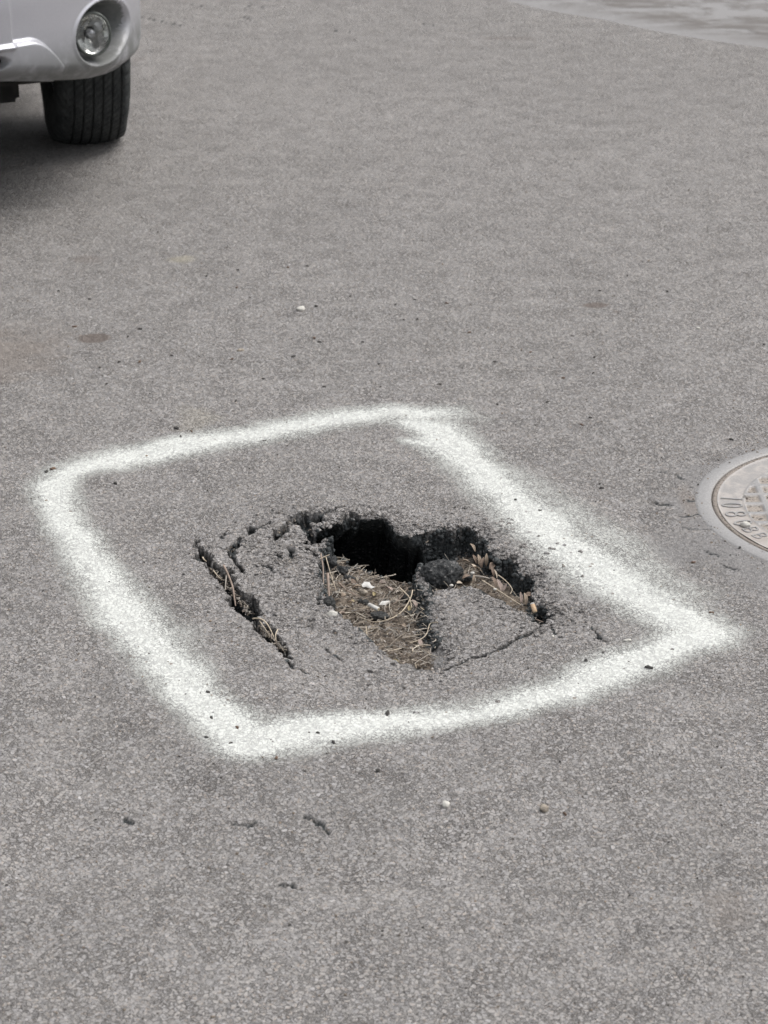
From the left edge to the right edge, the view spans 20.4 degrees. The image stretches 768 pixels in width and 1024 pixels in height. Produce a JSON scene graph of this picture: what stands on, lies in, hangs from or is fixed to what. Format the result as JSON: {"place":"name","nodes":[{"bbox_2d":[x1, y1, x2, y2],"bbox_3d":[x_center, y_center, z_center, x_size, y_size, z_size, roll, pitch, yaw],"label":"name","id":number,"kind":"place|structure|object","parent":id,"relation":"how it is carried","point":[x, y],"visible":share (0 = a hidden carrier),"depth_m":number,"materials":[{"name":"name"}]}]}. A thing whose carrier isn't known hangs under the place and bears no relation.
{"place":"outdoors","nodes":[
{"label":"outdoors","id":0,"kind":"place"},
{"bbox_2d":[0,0,767,1023],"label":"road","id":1,"kind":"structure","parent":0,"point":[252,82],"depth_m":4.04,"materials":[{"name":"grey asphalt"}]},
{"bbox_2d":[0,0,140,144],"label":"parked car","id":2,"kind":"object","parent":1,"relation":"on","point":[72,57],"visible":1,"depth_m":5.76,"materials":[{"name":"silver metal"}]},
{"bbox_2d":[296,306,304,310],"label":"pebble","id":3,"kind":"object","parent":1,"relation":"on","point":[300,308],"visible":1,"depth_m":5.00,"materials":[{"name":"stone"}]},
{"bbox_2d":[0,121,767,1022],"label":"road grit","id":4,"kind":"object","parent":1,"relation":"on","point":[436,617],"visible":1,"depth_m":3.61,"materials":[{"name":"grey gravel"}]},
{"bbox_2d":[27,403,743,760],"bbox_3d":[-0.060,0.074,3.787,1.082,0.031,1.379,-10,26,-22],"label":"painted outline","id":5,"kind":"object","parent":1,"relation":"on","point":[127,617],"visible":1,"depth_m":3.60,"materials":[{"name":"white paint"}]},
{"bbox_2d":[197,509,600,673],"bbox_3d":[-0.036,0.422,3.868,0.551,0.722,0.822,-9,25,-19],"label":"pothole","id":6,"kind":"object","parent":1,"relation":"in","point":[381,547],"visible":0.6,"depth_m":3.86,"materials":[{"name":"asphalt"}]},
{"bbox_2d":[320,553,324,595],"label":"twig","id":7,"kind":"object","parent":6,"relation":"on","point":[322,567],"visible":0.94,"depth_m":3.75,"materials":[{"name":"beige wood"}]},
{"bbox_2d":[326,573,329,595],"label":"twig","id":8,"kind":"object","parent":6,"relation":"on","point":[328,583],"visible":0.69,"depth_m":3.71,"materials":[{"name":"beige wood"}]},
{"bbox_2d":[323,595,335,609],"bbox_3d":[-0.093,0.159,3.632,0.023,0.034,0.032,0,24,0],"label":"asphalt clod","id":9,"kind":"object","parent":6,"relation":"on","point":[329,601],"visible":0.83,"depth_m":3.62,"materials":[{"name":"grey asphalt"}]},
{"bbox_2d":[325,556,337,568],"bbox_3d":[-0.094,0.090,3.829,0.022,0.024,0.021,0,24,0],"label":"asphalt clod","id":10,"kind":"object","parent":6,"relation":"on","point":[332,562],"visible":0.94,"depth_m":3.82,"materials":[{"name":"grey asphalt"}]},
{"bbox_2d":[343,574,354,580],"bbox_3d":[-0.063,0.119,3.805,0.023,0.014,0.016,0,24,0],"label":"asphalt clod","id":11,"kind":"object","parent":6,"relation":"on","point":[346,576],"visible":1,"depth_m":3.80,"materials":[{"name":"grey asphalt"}]},
{"bbox_2d":[357,599,368,604],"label":"asphalt clod","id":12,"kind":"object","parent":6,"relation":"on","point":[364,601],"visible":1,"depth_m":3.71,"materials":[{"name":"grey asphalt"}]},
{"bbox_2d":[359,589,367,595],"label":"pebble","id":13,"kind":"object","parent":6,"relation":"on","point":[363,592],"visible":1,"depth_m":3.74,"materials":[{"name":"beige stone"}]},
{"bbox_2d":[362,582,373,588],"bbox_3d":[-0.027,0.129,3.760,0.025,0.005,0.016,4,24,10],"label":"paper scrap","id":14,"kind":"object","parent":6,"relation":"on","point":[367,584],"visible":1,"depth_m":3.76,"materials":[{"name":"white paper"}]},
{"bbox_2d":[209,519,543,669],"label":"plant litter","id":15,"kind":"object","parent":6,"relation":"on","point":[377,633],"visible":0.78,"depth_m":3.67,"materials":[{"name":"brown plant"}]},
{"bbox_2d":[222,564,235,605],"bbox_3d":[-0.263,0.125,3.661,0.008,0.019,0.130,-5,25,-12],"label":"twig","id":16,"kind":"object","parent":15,"relation":"on","point":[223,565],"visible":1,"depth_m":3.66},
{"bbox_2d":[252,618,274,638],"bbox_3d":[-0.193,0.193,3.520,0.012,0.014,0.085,-14,27,-28],"label":"dry stalk","id":17,"kind":"object","parent":15,"relation":"on","point":[266,623],"visible":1,"depth_m":3.53,"materials":[{"name":"plant"}]},
{"bbox_2d":[326,557,336,590],"bbox_3d":[-0.093,0.109,3.745,0.003,0.035,0.071,-7,25,-15],"label":"dry stalk","id":18,"kind":"object","parent":15,"relation":"on","point":[330,573],"visible":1,"depth_m":3.74,"materials":[{"name":"plant"}]},
{"bbox_2d":[334,565,347,575],"bbox_3d":[-0.077,0.105,3.824,0.022,0.021,0.021,19,30,36],"label":"asphalt clod","id":19,"kind":"object","parent":15,"relation":"on","point":[343,570],"visible":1,"depth_m":3.82,"materials":[{"name":"grey asphalt"}]},
{"bbox_2d":[338,582,360,597],"bbox_3d":[-0.064,0.136,3.746,0.011,0.006,0.070,-15,28,-30],"label":"twig","id":20,"kind":"object","parent":15,"relation":"on","point":[348,591],"visible":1,"depth_m":3.73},
{"bbox_2d":[367,603,379,610],"bbox_3d":[-0.018,0.163,3.666,0.024,0.007,0.008,24,33,36],"label":"cigarette end","id":21,"kind":"object","parent":15,"relation":"on","point":[373,606],"visible":1,"depth_m":3.66,"materials":[{"name":"white paper"}]},
{"bbox_2d":[379,601,389,604],"bbox_3d":[0.001,0.157,3.692,0.021,0.004,0.010,-2,24,-5],"label":"paper scrap","id":22,"kind":"object","parent":15,"relation":"on","point":[383,602],"visible":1,"depth_m":3.69,"materials":[{"name":"white paper"}]},
{"bbox_2d":[364,590,412,621],"bbox_3d":[0.019,0.166,3.664,0.120,0.018,0.051,-18,30,-35],"label":"dry stalk","id":23,"kind":"object","parent":15,"relation":"on","point":[398,613],"visible":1,"depth_m":3.64,"materials":[{"name":"plant"}]},
{"bbox_2d":[399,587,411,607],"bbox_3d":[0.040,0.149,3.712,0.007,0.010,0.097,-5,24,-11],"label":"dry stalk","id":24,"kind":"object","parent":15,"relation":"on","point":[407,595],"visible":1,"depth_m":3.71,"materials":[{"name":"plant"}]},
{"bbox_2d":[409,622,436,642],"bbox_3d":[0.066,0.201,3.553,0.014,0.014,0.072,14,27,28],"label":"dry stalk","id":25,"kind":"object","parent":15,"relation":"on","point":[425,634],"visible":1,"depth_m":3.55,"materials":[{"name":"plant"}]},
{"bbox_2d":[370,611,389,620],"bbox_3d":[-0.007,0.178,3.652,0.035,0.017,0.026,0,24,0],"label":"asphalt clod","id":26,"kind":"object","parent":6,"relation":"on","point":[379,615],"visible":1,"depth_m":3.65,"materials":[{"name":"grey asphalt"}]},
{"bbox_2d":[206,503,605,713],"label":"broken edge gravel","id":27,"kind":"structure","parent":6,"relation":"on","point":[535,594],"depth_m":3.68,"materials":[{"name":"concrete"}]},
{"bbox_2d":[326,610,337,615],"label":"pebble","id":28,"kind":"object","parent":27,"relation":"on","point":[331,612],"visible":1,"depth_m":3.58,"materials":[{"name":"stone"}]},
{"bbox_2d":[401,593,412,602],"bbox_3d":[0.041,0.151,3.737,0.027,0.017,0.021,0,24,0],"label":"asphalt clod","id":29,"kind":"object","parent":6,"relation":"on","point":[404,596],"visible":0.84,"depth_m":3.73,"materials":[{"name":"grey asphalt"}]},
{"bbox_2d":[405,609,421,616],"bbox_3d":[0.055,0.174,3.667,0.038,0.011,0.017,0,24,0],"label":"asphalt clod","id":30,"kind":"object","parent":6,"relation":"on","point":[417,611],"visible":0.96,"depth_m":3.66,"materials":[{"name":"grey asphalt"}]},
{"bbox_2d":[418,558,463,589],"bbox_3d":[0.099,0.113,3.745,0.072,0.061,0.068,14,28,29],"label":"asphalt chunk","id":31,"kind":"object","parent":6,"relation":"on","point":[439,573],"visible":0.81,"depth_m":3.73,"materials":[{"name":"grey asphalt"}]},
{"bbox_2d":[463,574,475,581],"bbox_3d":[0.149,0.115,3.757,0.026,0.012,0.018,0,24,0],"label":"asphalt clod","id":32,"kind":"object","parent":6,"relation":"on","point":[468,579],"visible":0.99,"depth_m":3.75,"materials":[{"name":"asphalt"}]},
{"bbox_2d":[484,553,487,565],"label":"dry leaf","id":33,"kind":"object","parent":6,"relation":"on","point":[486,559],"visible":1,"depth_m":3.78,"materials":[{"name":"beige plant"}]},
{"bbox_2d":[491,576,496,587],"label":"dry leaf","id":34,"kind":"object","parent":6,"relation":"on","point":[494,581],"visible":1,"depth_m":3.71,"materials":[{"name":"beige plant"}]},
{"bbox_2d":[497,579,502,591],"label":"dry leaf","id":35,"kind":"object","parent":6,"relation":"on","point":[500,585],"visible":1,"depth_m":3.70,"materials":[{"name":"brown plant"}]},
{"bbox_2d":[482,580,520,604],"bbox_3d":[0.203,0.138,3.661,0.005,0.008,0.125,-13,27,-27],"label":"dry stalk","id":36,"kind":"object","parent":6,"relation":"on","point":[501,592],"visible":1,"depth_m":3.67,"materials":[{"name":"plant"}]},
{"bbox_2d":[524,593,527,605],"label":"dry leaf","id":37,"kind":"object","parent":6,"relation":"on","point":[526,598],"visible":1,"depth_m":3.64,"materials":[{"name":"brown plant"}]},
{"bbox_2d":[530,603,536,612],"bbox_3d":[0.251,0.161,3.585,0.008,0.007,0.018,-9,63,-18],"label":"cigarette end","id":38,"kind":"object","parent":6,"relation":"on","point":[533,607],"visible":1,"depth_m":3.58,"materials":[{"name":"beige paper"}]},
{"bbox_2d":[442,800,449,807],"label":"pebble","id":39,"kind":"object","parent":1,"relation":"on","point":[445,804],"visible":1,"depth_m":3.00,"materials":[{"name":"stone"}]},
{"bbox_2d":[540,804,548,811],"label":"pebble","id":40,"kind":"object","parent":1,"relation":"on","point":[544,807],"visible":1,"depth_m":3.00,"materials":[{"name":"beige stone"}]},
{"bbox_2d":[695,448,767,560],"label":"manhole cover","id":41,"kind":"object","parent":1,"relation":"on","point":[733,497],"visible":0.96,"depth_m":3.98,"materials":[{"name":"metal"}]},
{"bbox_2d":[740,521,750,527],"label":"pebble","id":42,"kind":"object","parent":41,"relation":"on","point":[745,524],"visible":1,"depth_m":3.87,"materials":[{"name":"stone"}]},
{"bbox_2d":[506,0,767,47],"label":"pavement","id":43,"kind":"structure","parent":0,"point":[742,22],"depth_m":8.23,"materials":[{"name":"grey concrete"}]}
]}

